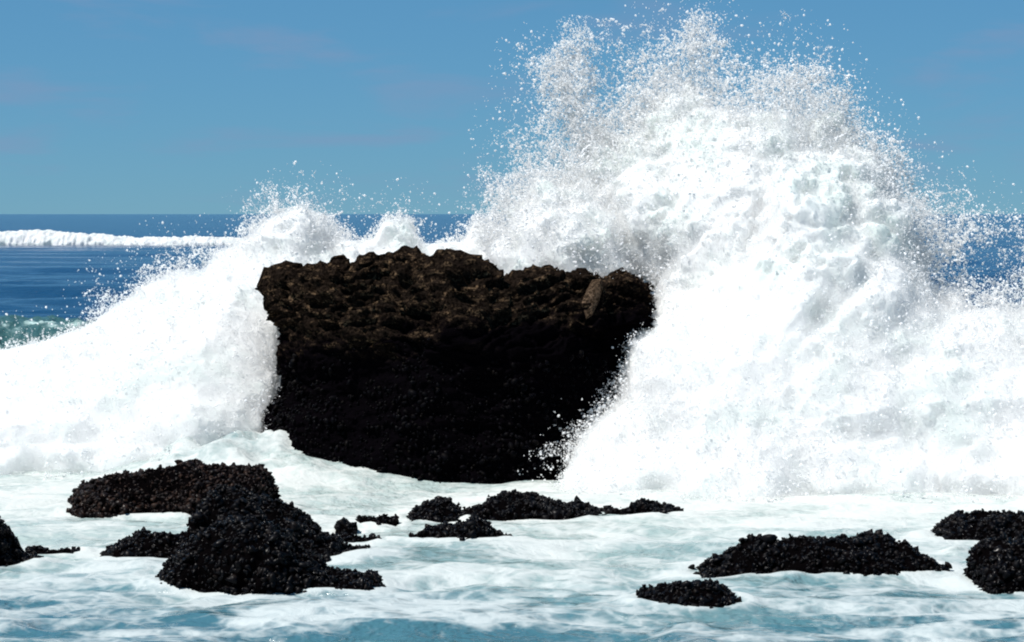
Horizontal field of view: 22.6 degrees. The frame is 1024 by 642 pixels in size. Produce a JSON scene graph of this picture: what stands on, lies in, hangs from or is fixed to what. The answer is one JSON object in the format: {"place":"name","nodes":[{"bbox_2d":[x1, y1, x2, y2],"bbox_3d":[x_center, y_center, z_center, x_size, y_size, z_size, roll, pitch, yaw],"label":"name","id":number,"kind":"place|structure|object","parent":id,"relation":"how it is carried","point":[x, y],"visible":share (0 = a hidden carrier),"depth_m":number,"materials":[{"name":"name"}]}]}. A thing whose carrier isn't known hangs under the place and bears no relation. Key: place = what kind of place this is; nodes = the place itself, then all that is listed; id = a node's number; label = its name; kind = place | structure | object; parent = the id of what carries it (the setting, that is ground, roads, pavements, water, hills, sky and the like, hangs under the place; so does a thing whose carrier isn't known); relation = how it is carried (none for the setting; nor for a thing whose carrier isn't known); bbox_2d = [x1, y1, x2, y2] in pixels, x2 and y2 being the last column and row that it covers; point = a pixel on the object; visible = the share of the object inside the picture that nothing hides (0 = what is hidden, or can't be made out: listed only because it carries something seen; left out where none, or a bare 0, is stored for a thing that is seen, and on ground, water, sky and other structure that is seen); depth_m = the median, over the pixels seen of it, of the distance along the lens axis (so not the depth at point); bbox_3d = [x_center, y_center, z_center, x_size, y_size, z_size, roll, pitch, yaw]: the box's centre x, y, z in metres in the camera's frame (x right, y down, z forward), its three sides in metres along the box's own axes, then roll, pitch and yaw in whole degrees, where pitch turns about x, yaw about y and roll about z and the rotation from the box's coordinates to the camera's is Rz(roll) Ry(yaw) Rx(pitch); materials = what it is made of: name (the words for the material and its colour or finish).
{"place":"outdoors","nodes":[
{"label":"outdoors","id":0,"kind":"place"},
{"bbox_2d":[0,214,1023,641],"bbox_3d":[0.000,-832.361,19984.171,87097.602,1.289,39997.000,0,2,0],"label":"sea water","id":1,"kind":"structure","parent":0,"point":[582,578],"depth_m":26.53,"materials":[{"name":"white liquid"}]},
{"bbox_2d":[0,516,43,566],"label":"mussel rock","id":2,"kind":"object","parent":1,"relation":"on","point":[12,552],"visible":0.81,"depth_m":26.11,"materials":[{"name":"black stone"}]},
{"bbox_2d":[0,315,99,352],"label":"ocean wave","id":3,"kind":"object","parent":1,"relation":"on","point":[9,329],"visible":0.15,"depth_m":62.76,"materials":[{"name":"teal liquid"}]},
{"bbox_2d":[25,545,79,553],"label":"mussel rock","id":4,"kind":"object","parent":1,"relation":"on","point":[39,549],"visible":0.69,"depth_m":27.01,"materials":[{"name":"black stone"}]},
{"bbox_2d":[66,458,282,517],"bbox_3d":[-4.103,2.084,31.030,2.669,0.804,1.871,0,2,0],"label":"mussel rock","id":5,"kind":"object","parent":1,"relation":"on","point":[184,486],"visible":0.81,"depth_m":30.57,"materials":[{"name":"black stone"}]},
{"bbox_2d":[0,229,435,244],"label":"breaking wave","id":6,"kind":"object","parent":1,"relation":"on","point":[36,237],"visible":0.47,"depth_m":292.94,"materials":[{"name":"liquid"}]},
{"bbox_2d":[100,484,370,561],"bbox_3d":[-2.890,2.180,26.794,2.848,0.966,1.571,0,2,0],"label":"mussel rock","id":7,"kind":"object","parent":1,"relation":"on","point":[220,502],"visible":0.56,"depth_m":26.44,"materials":[{"name":"black stone"}]},
{"bbox_2d":[0,161,508,479],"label":"wave surge","id":8,"kind":"object","parent":1,"relation":"on","point":[154,370],"visible":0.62,"depth_m":37.00,"materials":[{"name":"liquid"}]},
{"bbox_2d":[155,515,385,595],"bbox_3d":[-2.341,2.309,24.744,2.295,0.880,1.372,0,2,0],"label":"mussel rock","id":9,"kind":"object","parent":1,"relation":"on","point":[239,555],"visible":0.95,"depth_m":24.36,"materials":[{"name":"black stone"}]},
{"bbox_2d":[334,517,357,534],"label":"mussel rock","id":10,"kind":"object","parent":1,"relation":"on","point":[344,524],"visible":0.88,"depth_m":29.24,"materials":[{"name":"black stone"}]},
{"bbox_2d":[334,532,381,542],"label":"mussel rock","id":11,"kind":"object","parent":1,"relation":"on","point":[350,538],"visible":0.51,"depth_m":27.98,"materials":[{"name":"black stone"}]},
{"bbox_2d":[355,514,398,526],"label":"mussel rock","id":12,"kind":"object","parent":1,"relation":"on","point":[386,519],"visible":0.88,"depth_m":29.61,"materials":[{"name":"black stone"}]},
{"bbox_2d":[406,496,465,522],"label":"mussel rock","id":13,"kind":"object","parent":1,"relation":"on","point":[439,509],"visible":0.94,"depth_m":30.12,"materials":[{"name":"black stone"}]},
{"bbox_2d":[255,245,659,483],"bbox_3d":[-0.736,0.672,36.093,6.026,3.450,4.607,0,2,0],"label":"sea rock","id":14,"kind":"object","parent":1,"relation":"on","point":[449,365],"visible":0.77,"depth_m":34.63,"materials":[{"name":"stone"}]},
{"bbox_2d":[408,515,511,540],"bbox_3d":[-0.565,2.368,28.095,1.247,0.482,0.800,0,2,0],"label":"mussel rock","id":15,"kind":"object","parent":1,"relation":"on","point":[473,526],"visible":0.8,"depth_m":27.92,"materials":[{"name":"black stone"}]},
{"bbox_2d":[462,489,683,520],"bbox_3d":[0.742,2.254,30.286,2.737,0.529,1.206,0,2,0],"label":"mussel rock","id":16,"kind":"object","parent":1,"relation":"on","point":[506,505],"visible":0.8,"depth_m":30.00,"materials":[{"name":"black stone"}]},
{"bbox_2d":[636,578,741,608],"bbox_3d":[1.591,2.578,23.450,1.058,0.450,0.890,0,2,0],"label":"mussel rock","id":17,"kind":"object","parent":1,"relation":"on","point":[710,593],"visible":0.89,"depth_m":23.26,"materials":[{"name":"black stone"}]},
{"bbox_2d":[448,0,1023,502],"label":"wave burst","id":18,"kind":"object","parent":1,"relation":"on","point":[810,334],"visible":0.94,"depth_m":35.22,"materials":[{"name":"liquid"}]},
{"bbox_2d":[688,529,952,577],"bbox_3d":[3.072,2.404,25.591,2.652,0.618,1.307,0,2,0],"label":"mussel rock","id":19,"kind":"object","parent":1,"relation":"on","point":[870,552],"visible":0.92,"depth_m":25.30,"materials":[{"name":"black stone"}]},
{"bbox_2d":[931,508,1023,540],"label":"mussel rock","id":20,"kind":"object","parent":1,"relation":"on","point":[977,525],"visible":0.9,"depth_m":28.17,"materials":[{"name":"black stone"}]},
{"bbox_2d":[963,532,1023,593],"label":"mussel rock","id":21,"kind":"object","parent":1,"relation":"on","point":[995,565],"visible":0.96,"depth_m":24.46,"materials":[{"name":"black stone"}]},
{"bbox_2d":[0,0,1023,213],"label":"sky","id":22,"kind":"structure","parent":0,"point":[107,106],"materials":[{"name":"blue"}]}
]}

